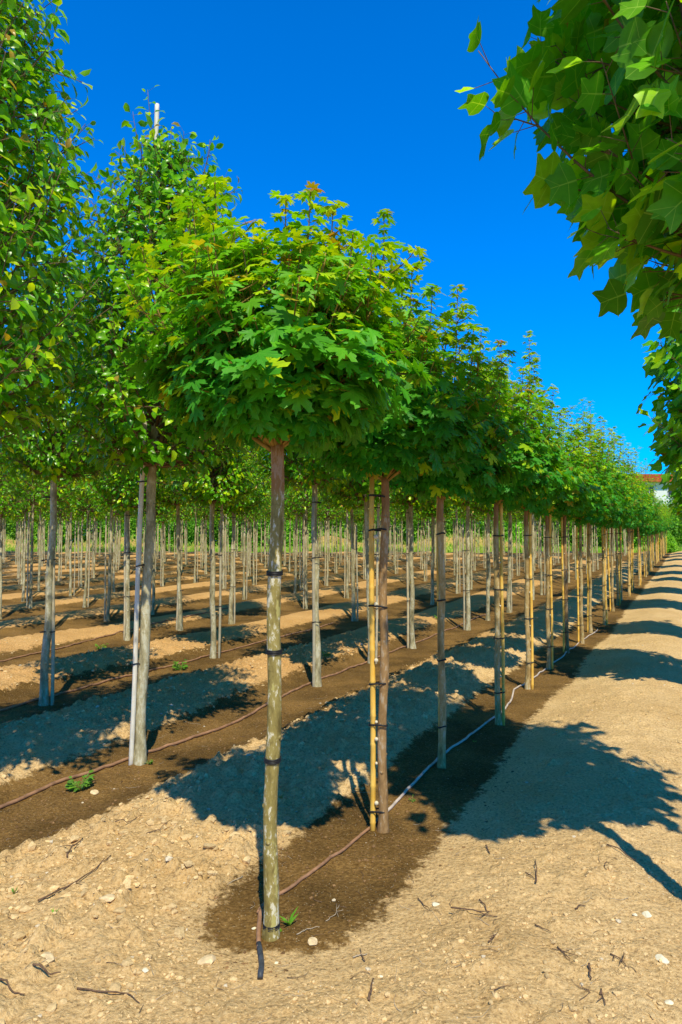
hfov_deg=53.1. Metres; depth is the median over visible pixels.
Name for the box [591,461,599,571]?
pear tree
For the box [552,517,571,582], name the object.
pear tree
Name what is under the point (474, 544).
pear tree
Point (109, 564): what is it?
pear tree
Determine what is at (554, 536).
shrub
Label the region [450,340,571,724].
maple tree
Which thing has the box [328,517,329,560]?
pear tree
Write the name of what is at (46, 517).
pear tree
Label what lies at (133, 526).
shrub
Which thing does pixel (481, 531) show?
shrub
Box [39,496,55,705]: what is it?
wooden stake
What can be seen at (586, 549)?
wooden stake
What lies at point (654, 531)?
maple tree
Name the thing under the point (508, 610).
pear tree
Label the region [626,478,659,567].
maple tree
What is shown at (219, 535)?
pear tree
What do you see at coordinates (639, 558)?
bamboo stake
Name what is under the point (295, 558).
pear tree
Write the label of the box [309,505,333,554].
pear tree
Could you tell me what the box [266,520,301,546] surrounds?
shrub
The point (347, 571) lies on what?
pear tree
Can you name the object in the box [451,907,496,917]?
twig
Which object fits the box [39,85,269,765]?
pear tree
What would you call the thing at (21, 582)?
pear tree
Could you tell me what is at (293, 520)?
pear tree
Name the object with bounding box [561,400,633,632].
maple tree
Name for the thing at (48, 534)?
pear tree
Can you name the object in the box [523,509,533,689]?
bamboo stake
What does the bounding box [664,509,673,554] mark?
maple tree
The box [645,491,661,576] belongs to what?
maple tree
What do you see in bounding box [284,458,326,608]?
pear tree
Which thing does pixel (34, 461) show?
pear tree
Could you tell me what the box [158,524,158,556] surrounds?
wooden stake
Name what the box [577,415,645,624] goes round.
maple tree
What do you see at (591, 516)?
maple tree
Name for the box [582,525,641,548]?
shrub
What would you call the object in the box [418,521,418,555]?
pear tree
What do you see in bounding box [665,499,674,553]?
maple tree
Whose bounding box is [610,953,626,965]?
twig
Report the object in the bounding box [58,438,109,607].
pear tree
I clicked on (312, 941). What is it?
stone
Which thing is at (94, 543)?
pear tree
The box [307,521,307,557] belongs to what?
pear tree
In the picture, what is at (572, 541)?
pear tree
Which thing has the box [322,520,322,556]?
wooden stake
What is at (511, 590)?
wooden stake
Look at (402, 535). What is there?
pear tree
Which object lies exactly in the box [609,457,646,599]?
maple tree
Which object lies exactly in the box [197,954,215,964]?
stone
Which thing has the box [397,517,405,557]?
pear tree
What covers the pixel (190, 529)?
shrub
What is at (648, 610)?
ground
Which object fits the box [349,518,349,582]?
wooden stake
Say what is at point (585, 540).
shrub
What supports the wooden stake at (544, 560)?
on the ground at (648, 610)
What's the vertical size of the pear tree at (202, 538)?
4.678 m
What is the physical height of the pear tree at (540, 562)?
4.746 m
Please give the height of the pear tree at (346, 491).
5.268 m
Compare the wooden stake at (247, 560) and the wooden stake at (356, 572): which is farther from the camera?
the wooden stake at (247, 560)
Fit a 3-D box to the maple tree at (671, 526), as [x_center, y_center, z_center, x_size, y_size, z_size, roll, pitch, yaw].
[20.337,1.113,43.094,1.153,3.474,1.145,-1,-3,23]
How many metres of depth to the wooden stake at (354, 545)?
29.40 m
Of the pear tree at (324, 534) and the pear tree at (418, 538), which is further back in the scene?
the pear tree at (418, 538)
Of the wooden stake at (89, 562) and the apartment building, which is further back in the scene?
the apartment building
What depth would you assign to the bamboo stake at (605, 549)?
14.80 m
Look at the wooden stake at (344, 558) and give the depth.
18.75 m
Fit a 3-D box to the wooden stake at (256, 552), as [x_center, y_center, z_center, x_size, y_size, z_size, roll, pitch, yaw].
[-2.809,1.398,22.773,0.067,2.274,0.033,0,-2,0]
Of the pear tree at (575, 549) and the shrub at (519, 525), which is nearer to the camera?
the pear tree at (575, 549)
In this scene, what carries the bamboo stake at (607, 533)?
on the ground at (648, 610)
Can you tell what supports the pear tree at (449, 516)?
on the ground at (648, 610)
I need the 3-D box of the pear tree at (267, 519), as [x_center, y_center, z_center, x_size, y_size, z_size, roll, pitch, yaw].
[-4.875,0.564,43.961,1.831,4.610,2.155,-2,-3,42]
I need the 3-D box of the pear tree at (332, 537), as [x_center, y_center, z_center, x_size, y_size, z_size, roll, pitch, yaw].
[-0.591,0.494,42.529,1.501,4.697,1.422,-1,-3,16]
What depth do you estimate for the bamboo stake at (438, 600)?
5.19 m
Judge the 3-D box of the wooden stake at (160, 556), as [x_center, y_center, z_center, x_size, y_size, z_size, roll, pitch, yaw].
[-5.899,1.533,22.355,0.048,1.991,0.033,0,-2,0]
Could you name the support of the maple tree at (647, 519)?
on the ground at (648, 610)
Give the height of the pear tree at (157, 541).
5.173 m
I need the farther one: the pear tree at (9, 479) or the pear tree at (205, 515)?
the pear tree at (205, 515)
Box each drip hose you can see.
[0,607,228,661]
[0,614,485,808]
[0,623,332,711]
[256,817,377,979]
[388,629,597,811]
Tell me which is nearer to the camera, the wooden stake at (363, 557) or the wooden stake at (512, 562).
the wooden stake at (363, 557)
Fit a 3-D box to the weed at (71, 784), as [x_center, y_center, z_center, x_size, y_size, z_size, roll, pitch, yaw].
[-1.795,1.862,4.696,0.196,0.119,0.201,0,-2,0]
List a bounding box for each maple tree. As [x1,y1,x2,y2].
[110,174,432,941]
[296,208,493,832]
[364,284,542,768]
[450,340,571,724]
[489,330,582,689]
[520,398,601,669]
[551,399,624,643]
[551,410,608,652]
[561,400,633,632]
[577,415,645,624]
[584,444,638,617]
[599,465,640,610]
[600,430,647,604]
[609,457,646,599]
[621,451,664,585]
[623,472,652,586]
[625,463,651,595]
[625,516,654,579]
[626,469,653,588]
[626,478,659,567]
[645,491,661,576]
[647,494,664,574]
[648,507,662,563]
[650,489,667,567]
[651,509,664,570]
[652,492,669,563]
[653,506,664,564]
[659,505,670,531]
[660,498,671,556]
[660,509,671,558]
[663,507,672,555]
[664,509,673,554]
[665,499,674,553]
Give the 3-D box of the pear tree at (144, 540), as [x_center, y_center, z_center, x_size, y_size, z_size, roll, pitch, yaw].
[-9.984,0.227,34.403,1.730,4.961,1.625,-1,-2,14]
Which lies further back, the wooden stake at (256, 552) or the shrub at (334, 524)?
the shrub at (334, 524)
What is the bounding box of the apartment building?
[634,474,672,506]
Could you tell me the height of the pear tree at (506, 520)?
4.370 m
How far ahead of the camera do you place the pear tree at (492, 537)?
41.35 m
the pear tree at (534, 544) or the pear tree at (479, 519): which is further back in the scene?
the pear tree at (479, 519)
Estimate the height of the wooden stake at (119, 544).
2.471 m
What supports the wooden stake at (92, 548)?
on the ground at (648, 610)
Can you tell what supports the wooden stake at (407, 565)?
on the ground at (648, 610)
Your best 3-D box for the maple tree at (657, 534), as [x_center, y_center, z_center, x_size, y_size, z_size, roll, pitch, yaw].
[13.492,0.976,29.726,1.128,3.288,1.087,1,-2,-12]
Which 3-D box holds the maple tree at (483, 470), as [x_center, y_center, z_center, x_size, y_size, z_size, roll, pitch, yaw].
[0.764,0.127,5.174,1.363,3.762,1.242,-2,-3,42]
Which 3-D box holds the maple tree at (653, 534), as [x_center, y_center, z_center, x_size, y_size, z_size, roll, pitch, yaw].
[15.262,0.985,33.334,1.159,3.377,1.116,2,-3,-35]
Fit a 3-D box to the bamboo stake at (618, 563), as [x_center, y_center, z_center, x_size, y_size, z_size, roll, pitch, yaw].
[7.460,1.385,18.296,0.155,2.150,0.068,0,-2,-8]
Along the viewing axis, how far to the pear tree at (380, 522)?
26.52 m
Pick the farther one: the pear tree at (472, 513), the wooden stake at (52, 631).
the pear tree at (472, 513)
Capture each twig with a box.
[0,978,24,993]
[32,963,60,974]
[38,855,110,900]
[63,838,82,856]
[77,987,139,1002]
[368,978,373,1000]
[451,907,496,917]
[535,860,536,882]
[557,946,576,958]
[588,962,591,979]
[597,988,605,1004]
[606,844,634,859]
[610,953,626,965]
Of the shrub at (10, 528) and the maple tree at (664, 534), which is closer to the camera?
the maple tree at (664, 534)
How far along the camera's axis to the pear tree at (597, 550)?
30.42 m
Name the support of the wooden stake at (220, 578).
on the ground at (648, 610)
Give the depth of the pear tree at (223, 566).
21.29 m
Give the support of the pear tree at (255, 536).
on the ground at (648, 610)
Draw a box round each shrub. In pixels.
[3,518,26,539]
[23,516,91,546]
[63,520,104,543]
[84,522,123,543]
[89,520,122,544]
[103,517,162,543]
[156,521,187,545]
[165,517,216,546]
[191,519,224,546]
[194,519,235,546]
[217,520,268,547]
[224,518,269,548]
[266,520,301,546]
[287,521,323,545]
[298,519,361,541]
[329,522,359,537]
[357,518,398,543]
[357,522,363,542]
[389,520,446,544]
[396,517,465,543]
[446,518,484,536]
[476,520,492,536]
[490,521,528,545]
[517,520,585,547]
[541,523,585,547]
[578,525,600,546]
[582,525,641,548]
[619,531,654,548]
[654,510,681,544]
[654,533,679,552]
[659,501,681,545]
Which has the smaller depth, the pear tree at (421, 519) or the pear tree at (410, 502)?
the pear tree at (410, 502)
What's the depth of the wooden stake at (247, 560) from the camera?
18.42 m
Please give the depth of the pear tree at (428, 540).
37.85 m
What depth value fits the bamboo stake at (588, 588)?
12.62 m
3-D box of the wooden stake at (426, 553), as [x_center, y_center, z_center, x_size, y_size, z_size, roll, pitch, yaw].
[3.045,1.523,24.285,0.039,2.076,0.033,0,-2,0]
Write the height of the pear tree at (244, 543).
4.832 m
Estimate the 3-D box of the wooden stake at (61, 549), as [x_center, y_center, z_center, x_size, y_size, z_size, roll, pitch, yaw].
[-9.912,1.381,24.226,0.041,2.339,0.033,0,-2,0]
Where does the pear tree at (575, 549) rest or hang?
on the ground at (648, 610)
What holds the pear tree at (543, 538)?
on the ground at (648, 610)
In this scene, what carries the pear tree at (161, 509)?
on the ground at (648, 610)
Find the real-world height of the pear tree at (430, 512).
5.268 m
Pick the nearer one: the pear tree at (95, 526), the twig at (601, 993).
the twig at (601, 993)
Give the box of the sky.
[0,0,679,540]
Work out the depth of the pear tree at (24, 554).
17.92 m
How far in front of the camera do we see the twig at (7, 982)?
2.45 m
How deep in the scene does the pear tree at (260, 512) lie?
22.76 m
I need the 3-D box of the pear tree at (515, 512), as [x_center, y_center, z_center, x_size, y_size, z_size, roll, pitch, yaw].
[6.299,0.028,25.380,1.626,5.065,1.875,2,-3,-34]
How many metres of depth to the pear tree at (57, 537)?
46.41 m
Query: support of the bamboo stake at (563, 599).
on the ground at (648, 610)
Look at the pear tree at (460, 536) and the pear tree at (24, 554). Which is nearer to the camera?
the pear tree at (24, 554)
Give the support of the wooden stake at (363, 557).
on the ground at (648, 610)
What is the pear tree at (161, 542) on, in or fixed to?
on the ground at (648, 610)
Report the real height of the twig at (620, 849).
0.028 m
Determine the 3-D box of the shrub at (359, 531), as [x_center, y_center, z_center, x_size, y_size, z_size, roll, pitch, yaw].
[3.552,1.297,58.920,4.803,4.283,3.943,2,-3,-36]
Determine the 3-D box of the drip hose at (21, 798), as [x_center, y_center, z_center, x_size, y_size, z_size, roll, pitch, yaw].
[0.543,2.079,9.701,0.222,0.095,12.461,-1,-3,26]
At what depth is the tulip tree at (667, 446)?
6.96 m
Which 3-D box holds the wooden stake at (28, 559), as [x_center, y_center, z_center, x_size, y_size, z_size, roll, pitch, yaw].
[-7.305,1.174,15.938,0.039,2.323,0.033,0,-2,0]
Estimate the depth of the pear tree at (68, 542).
35.86 m
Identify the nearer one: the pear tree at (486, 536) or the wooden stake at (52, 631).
the wooden stake at (52, 631)
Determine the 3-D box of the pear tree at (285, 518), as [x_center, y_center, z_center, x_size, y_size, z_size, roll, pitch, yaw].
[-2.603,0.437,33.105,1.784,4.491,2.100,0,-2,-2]
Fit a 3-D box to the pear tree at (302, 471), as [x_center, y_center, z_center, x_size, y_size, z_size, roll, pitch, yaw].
[-0.271,-0.401,8.178,2.088,5.071,1.970,2,-3,-36]
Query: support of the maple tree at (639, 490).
on the ground at (648, 610)
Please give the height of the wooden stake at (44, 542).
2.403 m
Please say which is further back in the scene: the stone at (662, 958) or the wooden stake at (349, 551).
the wooden stake at (349, 551)
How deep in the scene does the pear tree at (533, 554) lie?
18.31 m
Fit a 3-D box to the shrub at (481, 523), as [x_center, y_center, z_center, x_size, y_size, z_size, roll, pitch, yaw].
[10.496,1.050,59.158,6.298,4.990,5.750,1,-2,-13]
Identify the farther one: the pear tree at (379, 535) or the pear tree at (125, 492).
the pear tree at (379, 535)
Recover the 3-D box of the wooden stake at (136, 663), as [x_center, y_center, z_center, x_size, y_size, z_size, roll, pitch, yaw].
[-1.531,-0.609,5.332,0.178,5.251,0.107,0,-2,0]
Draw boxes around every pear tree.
[0,0,117,453]
[0,226,147,705]
[0,429,34,619]
[0,432,19,502]
[2,518,3,559]
[3,517,6,562]
[4,427,68,608]
[4,437,58,601]
[5,514,26,564]
[8,505,44,583]
[9,383,86,506]
[10,513,36,577]
[26,516,36,560]
[26,521,27,557]
[34,510,49,566]
[34,518,45,554]
[35,501,49,590]
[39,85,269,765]
[42,512,57,552]
[46,493,76,580]
[49,476,86,595]
[57,484,76,568]
[57,521,61,552]
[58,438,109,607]
[60,501,97,586]
[65,474,113,621]
[65,511,84,557]
[67,515,76,560]
[73,332,174,640]
[81,514,108,537]
[82,487,133,591]
[86,514,105,554]
[89,503,109,577]
[96,519,102,556]
[108,515,123,564]
[108,517,109,553]
[115,515,118,569]
[115,517,116,561]
[130,502,193,614]
[130,516,143,547]
[135,460,222,630]
[143,517,144,562]
[144,423,270,658]
[145,505,182,585]
[156,523,157,558]
[161,511,172,565]
[164,523,165,561]
[168,524,169,552]
[169,506,196,547]
[174,514,174,557]
[181,509,194,569]
[184,504,208,582]
[184,515,194,563]
[191,512,208,567]
[196,506,209,573]
[198,517,215,562]
[199,445,270,623]
[201,520,201,552]
[203,521,203,558]
[207,508,236,574]
[209,506,224,588]
[215,512,231,571]
[219,520,219,551]
[225,459,270,599]
[236,489,269,575]
[236,517,243,559]
[236,521,237,556]
[242,325,350,686]
[243,519,262,551]
[250,477,270,584]
[255,514,267,558]
[261,467,292,518]
[261,518,261,561]
[263,513,267,566]
[263,516,269,554]
[269,457,318,592]
[283,516,291,565]
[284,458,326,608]
[284,487,327,589]
[285,496,302,578]
[286,519,301,559]
[287,514,292,570]
[292,519,301,554]
[306,485,374,620]
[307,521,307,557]
[309,314,402,663]
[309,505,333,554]
[317,491,348,585]
[320,508,334,566]
[320,522,321,556]
[326,506,339,572]
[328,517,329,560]
[330,502,362,598]
[330,507,363,546]
[330,517,335,555]
[338,513,340,565]
[354,504,381,579]
[374,503,393,558]
[375,514,379,556]
[377,296,457,648]
[381,509,399,564]
[389,514,398,558]
[390,504,421,564]
[390,507,398,573]
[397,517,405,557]
[398,520,402,552]
[403,500,458,604]
[413,517,430,568]
[414,507,435,580]
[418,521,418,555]
[427,519,428,559]
[434,518,435,567]
[444,508,465,575]
[444,514,444,557]
[446,369,493,630]
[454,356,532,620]
[454,507,484,589]
[455,508,458,593]
[458,510,475,572]
[459,516,460,555]
[473,515,481,570]
[473,516,483,559]
[477,511,493,572]
[483,510,507,534]
[484,516,485,567]
[491,517,492,556]
[503,509,523,516]
[503,511,523,575]
[503,516,520,538]
[506,423,526,612]
[518,517,537,536]
[522,511,542,594]
[528,415,543,599]
[534,517,535,570]
[535,515,557,522]
[535,519,535,557]
[543,522,543,554]
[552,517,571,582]
[552,518,556,564]
[557,520,558,562]
[572,520,573,558]
[574,453,576,579]
[584,526,585,555]
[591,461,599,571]
[596,527,598,569]
[613,530,615,560]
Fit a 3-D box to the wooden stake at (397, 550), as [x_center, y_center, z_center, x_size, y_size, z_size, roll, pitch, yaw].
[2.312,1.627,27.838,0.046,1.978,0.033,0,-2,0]
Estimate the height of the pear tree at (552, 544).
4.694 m
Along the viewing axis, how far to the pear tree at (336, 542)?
28.02 m
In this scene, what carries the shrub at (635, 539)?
on the ground at (648, 610)
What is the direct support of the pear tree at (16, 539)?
on the ground at (648, 610)
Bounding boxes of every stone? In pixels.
[41,952,53,962]
[90,790,98,793]
[99,894,115,901]
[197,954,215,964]
[308,937,317,945]
[642,911,651,917]
[655,954,668,963]
[665,1000,673,1004]
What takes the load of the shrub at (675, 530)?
on the ground at (648, 610)
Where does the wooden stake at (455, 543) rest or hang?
on the ground at (648, 610)
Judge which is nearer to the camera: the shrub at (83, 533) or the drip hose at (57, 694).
the drip hose at (57, 694)
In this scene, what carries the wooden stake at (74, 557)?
on the ground at (648, 610)
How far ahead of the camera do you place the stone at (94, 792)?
4.62 m
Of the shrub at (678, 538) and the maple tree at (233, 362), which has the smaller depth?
the maple tree at (233, 362)
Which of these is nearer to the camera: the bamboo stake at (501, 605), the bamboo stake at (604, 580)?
the bamboo stake at (501, 605)
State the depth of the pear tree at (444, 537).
33.35 m
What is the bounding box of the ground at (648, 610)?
[0,536,681,1023]
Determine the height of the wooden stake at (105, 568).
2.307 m
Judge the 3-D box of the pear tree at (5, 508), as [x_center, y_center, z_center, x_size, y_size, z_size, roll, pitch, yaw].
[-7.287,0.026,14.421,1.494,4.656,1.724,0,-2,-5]
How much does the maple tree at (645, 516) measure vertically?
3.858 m
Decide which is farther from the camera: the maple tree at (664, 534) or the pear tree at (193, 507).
the maple tree at (664, 534)
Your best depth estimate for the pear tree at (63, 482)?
12.87 m
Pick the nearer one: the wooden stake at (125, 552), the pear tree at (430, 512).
the wooden stake at (125, 552)
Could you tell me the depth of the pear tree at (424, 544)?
24.27 m
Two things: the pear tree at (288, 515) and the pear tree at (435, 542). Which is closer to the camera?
the pear tree at (288, 515)
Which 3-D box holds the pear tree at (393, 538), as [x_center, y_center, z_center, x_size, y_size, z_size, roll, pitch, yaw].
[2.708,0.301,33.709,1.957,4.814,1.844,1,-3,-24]
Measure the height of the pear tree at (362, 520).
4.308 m
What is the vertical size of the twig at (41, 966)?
0.046 m
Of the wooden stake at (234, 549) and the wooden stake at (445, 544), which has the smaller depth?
the wooden stake at (234, 549)
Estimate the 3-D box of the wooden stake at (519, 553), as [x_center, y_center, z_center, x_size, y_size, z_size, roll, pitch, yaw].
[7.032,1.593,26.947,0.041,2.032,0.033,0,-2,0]
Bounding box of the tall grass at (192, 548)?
[4,531,681,552]
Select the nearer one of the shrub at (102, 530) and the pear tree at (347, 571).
the pear tree at (347, 571)
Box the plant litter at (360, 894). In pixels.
[6,697,678,1012]
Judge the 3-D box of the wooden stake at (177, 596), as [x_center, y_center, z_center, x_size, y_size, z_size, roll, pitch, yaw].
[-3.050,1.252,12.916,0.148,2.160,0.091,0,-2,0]
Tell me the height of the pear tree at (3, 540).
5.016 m
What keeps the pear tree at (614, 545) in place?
on the ground at (648, 610)
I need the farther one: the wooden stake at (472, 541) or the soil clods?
the wooden stake at (472, 541)
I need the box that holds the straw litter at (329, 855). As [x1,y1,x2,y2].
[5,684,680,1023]
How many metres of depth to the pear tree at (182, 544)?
29.90 m
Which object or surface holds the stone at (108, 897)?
on the ground at (648, 610)
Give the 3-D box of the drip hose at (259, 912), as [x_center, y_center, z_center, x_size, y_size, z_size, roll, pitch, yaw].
[-0.134,1.818,3.456,0.250,0.073,1.770,-1,-3,19]
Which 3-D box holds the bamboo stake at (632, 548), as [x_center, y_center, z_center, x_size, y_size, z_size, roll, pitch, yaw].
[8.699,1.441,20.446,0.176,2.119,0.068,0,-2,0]
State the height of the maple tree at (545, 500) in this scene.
4.230 m
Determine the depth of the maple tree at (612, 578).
15.84 m
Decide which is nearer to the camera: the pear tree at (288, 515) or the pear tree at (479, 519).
the pear tree at (288, 515)
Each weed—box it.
[65,770,94,791]
[172,659,187,669]
[280,907,298,925]
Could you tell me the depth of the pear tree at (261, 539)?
35.44 m
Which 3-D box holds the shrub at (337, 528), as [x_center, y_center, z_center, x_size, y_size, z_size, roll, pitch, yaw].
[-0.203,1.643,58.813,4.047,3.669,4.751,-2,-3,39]
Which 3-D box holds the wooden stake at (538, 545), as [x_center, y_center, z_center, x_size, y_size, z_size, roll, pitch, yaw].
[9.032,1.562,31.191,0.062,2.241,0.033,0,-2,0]
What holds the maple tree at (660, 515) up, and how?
on the ground at (648, 610)
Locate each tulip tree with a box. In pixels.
[455,0,681,341]
[636,270,681,492]
[655,372,681,496]
[661,460,681,532]
[668,488,681,517]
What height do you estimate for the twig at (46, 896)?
0.016 m
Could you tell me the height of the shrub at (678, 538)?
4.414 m
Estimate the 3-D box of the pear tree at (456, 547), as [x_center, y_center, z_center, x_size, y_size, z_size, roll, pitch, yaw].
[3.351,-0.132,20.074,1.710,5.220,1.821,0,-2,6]
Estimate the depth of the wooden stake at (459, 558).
19.95 m
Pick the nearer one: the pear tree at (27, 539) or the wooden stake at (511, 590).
the wooden stake at (511, 590)
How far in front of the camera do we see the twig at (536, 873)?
3.31 m
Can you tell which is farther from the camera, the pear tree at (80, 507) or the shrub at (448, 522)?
the shrub at (448, 522)
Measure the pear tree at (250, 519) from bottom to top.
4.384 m
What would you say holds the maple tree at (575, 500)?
on the ground at (648, 610)
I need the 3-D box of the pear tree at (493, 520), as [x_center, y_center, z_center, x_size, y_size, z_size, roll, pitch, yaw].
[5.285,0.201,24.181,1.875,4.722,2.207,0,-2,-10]
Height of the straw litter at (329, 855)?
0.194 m
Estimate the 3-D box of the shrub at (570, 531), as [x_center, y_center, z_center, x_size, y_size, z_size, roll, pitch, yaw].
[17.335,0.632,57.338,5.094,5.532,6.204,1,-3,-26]
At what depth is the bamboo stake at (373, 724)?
4.04 m
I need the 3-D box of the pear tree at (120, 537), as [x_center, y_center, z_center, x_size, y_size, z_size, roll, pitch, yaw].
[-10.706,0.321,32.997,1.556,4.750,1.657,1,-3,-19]
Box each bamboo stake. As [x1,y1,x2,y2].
[368,475,387,830]
[436,497,446,736]
[492,503,504,725]
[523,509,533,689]
[544,513,553,668]
[561,517,568,651]
[576,517,582,641]
[586,523,591,631]
[601,527,607,624]
[604,527,607,603]
[606,528,613,610]
[615,527,621,604]
[617,528,621,589]
[627,532,630,595]
[630,529,632,588]
[630,530,633,591]
[637,528,640,585]
[643,536,644,576]
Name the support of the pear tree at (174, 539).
on the ground at (648, 610)
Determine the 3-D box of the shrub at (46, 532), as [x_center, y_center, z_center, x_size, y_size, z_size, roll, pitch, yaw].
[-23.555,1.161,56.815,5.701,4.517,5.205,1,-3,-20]
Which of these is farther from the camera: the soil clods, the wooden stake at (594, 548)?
the wooden stake at (594, 548)
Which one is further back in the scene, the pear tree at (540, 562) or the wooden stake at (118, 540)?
the wooden stake at (118, 540)
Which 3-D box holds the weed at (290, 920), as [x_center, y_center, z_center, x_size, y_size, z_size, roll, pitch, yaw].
[-0.221,1.789,2.996,0.111,0.066,0.070,1,-3,-30]
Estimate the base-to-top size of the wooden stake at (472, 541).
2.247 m
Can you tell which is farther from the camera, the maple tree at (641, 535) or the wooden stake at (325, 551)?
the maple tree at (641, 535)
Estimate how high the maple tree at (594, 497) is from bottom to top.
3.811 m
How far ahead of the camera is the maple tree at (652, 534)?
28.48 m
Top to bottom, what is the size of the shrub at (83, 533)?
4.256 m
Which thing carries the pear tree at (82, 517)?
on the ground at (648, 610)
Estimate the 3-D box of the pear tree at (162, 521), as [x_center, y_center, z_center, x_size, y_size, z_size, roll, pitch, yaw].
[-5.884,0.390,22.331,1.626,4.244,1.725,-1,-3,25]
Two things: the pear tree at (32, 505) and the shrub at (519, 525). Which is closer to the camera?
the pear tree at (32, 505)
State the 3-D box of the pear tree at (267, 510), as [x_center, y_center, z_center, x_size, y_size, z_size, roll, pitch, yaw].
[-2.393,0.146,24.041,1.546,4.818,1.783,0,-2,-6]
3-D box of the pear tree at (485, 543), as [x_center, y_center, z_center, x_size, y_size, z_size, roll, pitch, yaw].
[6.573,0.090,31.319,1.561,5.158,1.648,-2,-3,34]
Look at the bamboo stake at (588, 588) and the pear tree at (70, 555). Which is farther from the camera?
the pear tree at (70, 555)
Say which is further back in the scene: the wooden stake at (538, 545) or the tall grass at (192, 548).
the tall grass at (192, 548)
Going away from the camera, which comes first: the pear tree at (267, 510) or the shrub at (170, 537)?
the pear tree at (267, 510)
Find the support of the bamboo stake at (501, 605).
on the ground at (648, 610)
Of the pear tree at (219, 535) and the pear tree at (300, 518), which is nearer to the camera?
the pear tree at (300, 518)
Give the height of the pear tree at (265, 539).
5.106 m
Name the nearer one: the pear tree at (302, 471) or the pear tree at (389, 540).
the pear tree at (302, 471)
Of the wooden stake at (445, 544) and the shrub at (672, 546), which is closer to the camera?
the wooden stake at (445, 544)
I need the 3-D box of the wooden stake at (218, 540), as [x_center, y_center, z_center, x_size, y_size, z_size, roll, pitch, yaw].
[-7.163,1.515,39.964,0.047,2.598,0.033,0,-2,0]
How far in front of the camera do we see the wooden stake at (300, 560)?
21.11 m
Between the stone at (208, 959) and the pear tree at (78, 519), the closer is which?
the stone at (208, 959)
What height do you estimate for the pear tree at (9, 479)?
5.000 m
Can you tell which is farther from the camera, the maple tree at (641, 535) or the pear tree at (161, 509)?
the maple tree at (641, 535)
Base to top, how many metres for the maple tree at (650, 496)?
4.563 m
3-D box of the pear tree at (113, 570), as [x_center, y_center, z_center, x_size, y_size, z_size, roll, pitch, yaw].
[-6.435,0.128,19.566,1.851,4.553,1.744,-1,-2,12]
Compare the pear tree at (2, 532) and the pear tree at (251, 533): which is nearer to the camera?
the pear tree at (2, 532)
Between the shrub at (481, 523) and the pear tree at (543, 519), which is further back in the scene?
the shrub at (481, 523)
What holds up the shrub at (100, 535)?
on the ground at (648, 610)
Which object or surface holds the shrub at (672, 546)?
on the ground at (648, 610)
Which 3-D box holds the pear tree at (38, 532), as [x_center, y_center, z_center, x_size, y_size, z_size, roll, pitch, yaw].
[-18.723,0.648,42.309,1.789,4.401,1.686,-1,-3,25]
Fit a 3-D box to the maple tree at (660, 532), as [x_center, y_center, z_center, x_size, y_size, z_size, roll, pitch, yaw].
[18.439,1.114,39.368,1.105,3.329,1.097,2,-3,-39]
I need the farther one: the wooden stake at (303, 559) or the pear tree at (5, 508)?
the wooden stake at (303, 559)
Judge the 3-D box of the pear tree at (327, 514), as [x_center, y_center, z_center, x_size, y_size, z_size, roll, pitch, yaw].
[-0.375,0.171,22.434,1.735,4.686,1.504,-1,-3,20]
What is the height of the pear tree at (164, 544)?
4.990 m
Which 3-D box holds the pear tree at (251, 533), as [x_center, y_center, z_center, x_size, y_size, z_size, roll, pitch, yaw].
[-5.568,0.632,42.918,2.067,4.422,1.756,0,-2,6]
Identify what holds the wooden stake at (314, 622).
on the ground at (648, 610)
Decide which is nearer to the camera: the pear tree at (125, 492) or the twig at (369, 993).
the twig at (369, 993)
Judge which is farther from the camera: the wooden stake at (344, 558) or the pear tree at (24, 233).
the wooden stake at (344, 558)
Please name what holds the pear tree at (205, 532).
on the ground at (648, 610)
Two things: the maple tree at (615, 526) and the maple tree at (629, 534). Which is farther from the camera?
the maple tree at (629, 534)
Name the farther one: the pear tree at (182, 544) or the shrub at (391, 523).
the shrub at (391, 523)
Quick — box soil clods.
[0,637,681,1023]
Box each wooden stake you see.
[17,520,18,576]
[18,529,20,584]
[26,513,29,606]
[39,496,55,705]
[41,521,41,566]
[44,523,44,562]
[60,518,62,580]
[73,521,75,595]
[78,523,79,586]
[87,517,90,606]
[92,525,92,572]
[104,515,106,620]
[118,517,120,569]
[118,525,118,556]
[123,511,131,639]
[128,103,158,764]
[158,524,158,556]
[160,528,160,585]
[176,521,183,629]
[184,524,184,553]
[197,526,198,582]
[200,523,200,567]
[215,504,222,657]
[218,523,218,557]
[225,516,226,588]
[229,511,235,623]
[246,518,247,599]
[249,531,250,575]
[256,520,257,584]
[300,531,300,589]
[303,514,304,608]
[312,497,321,686]
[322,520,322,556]
[324,520,325,585]
[334,527,334,572]
[344,524,345,597]
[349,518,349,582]
[354,522,354,568]
[354,525,357,620]
[363,536,363,579]
[368,497,379,663]
[397,528,397,573]
[406,505,413,647]
[420,536,420,568]
[426,526,426,580]
[445,523,445,564]
[455,523,455,563]
[459,525,459,592]
[462,524,469,629]
[472,521,473,569]
[506,547,511,612]
[512,547,512,577]
[518,527,519,575]
[538,522,538,568]
[544,525,544,594]
[556,521,556,562]
[586,525,586,573]
[594,525,594,571]
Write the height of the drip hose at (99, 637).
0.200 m
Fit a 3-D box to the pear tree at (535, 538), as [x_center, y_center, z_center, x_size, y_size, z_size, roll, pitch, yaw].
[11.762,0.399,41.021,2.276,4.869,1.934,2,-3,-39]
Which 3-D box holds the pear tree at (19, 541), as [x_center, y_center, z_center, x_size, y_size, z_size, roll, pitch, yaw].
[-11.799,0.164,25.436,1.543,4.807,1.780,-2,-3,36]
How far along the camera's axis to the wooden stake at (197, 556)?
23.61 m
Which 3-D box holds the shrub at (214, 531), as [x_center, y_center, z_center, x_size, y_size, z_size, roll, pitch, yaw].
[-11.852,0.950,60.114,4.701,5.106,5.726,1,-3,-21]
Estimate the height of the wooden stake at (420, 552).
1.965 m
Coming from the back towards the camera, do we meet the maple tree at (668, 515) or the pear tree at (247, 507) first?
the maple tree at (668, 515)

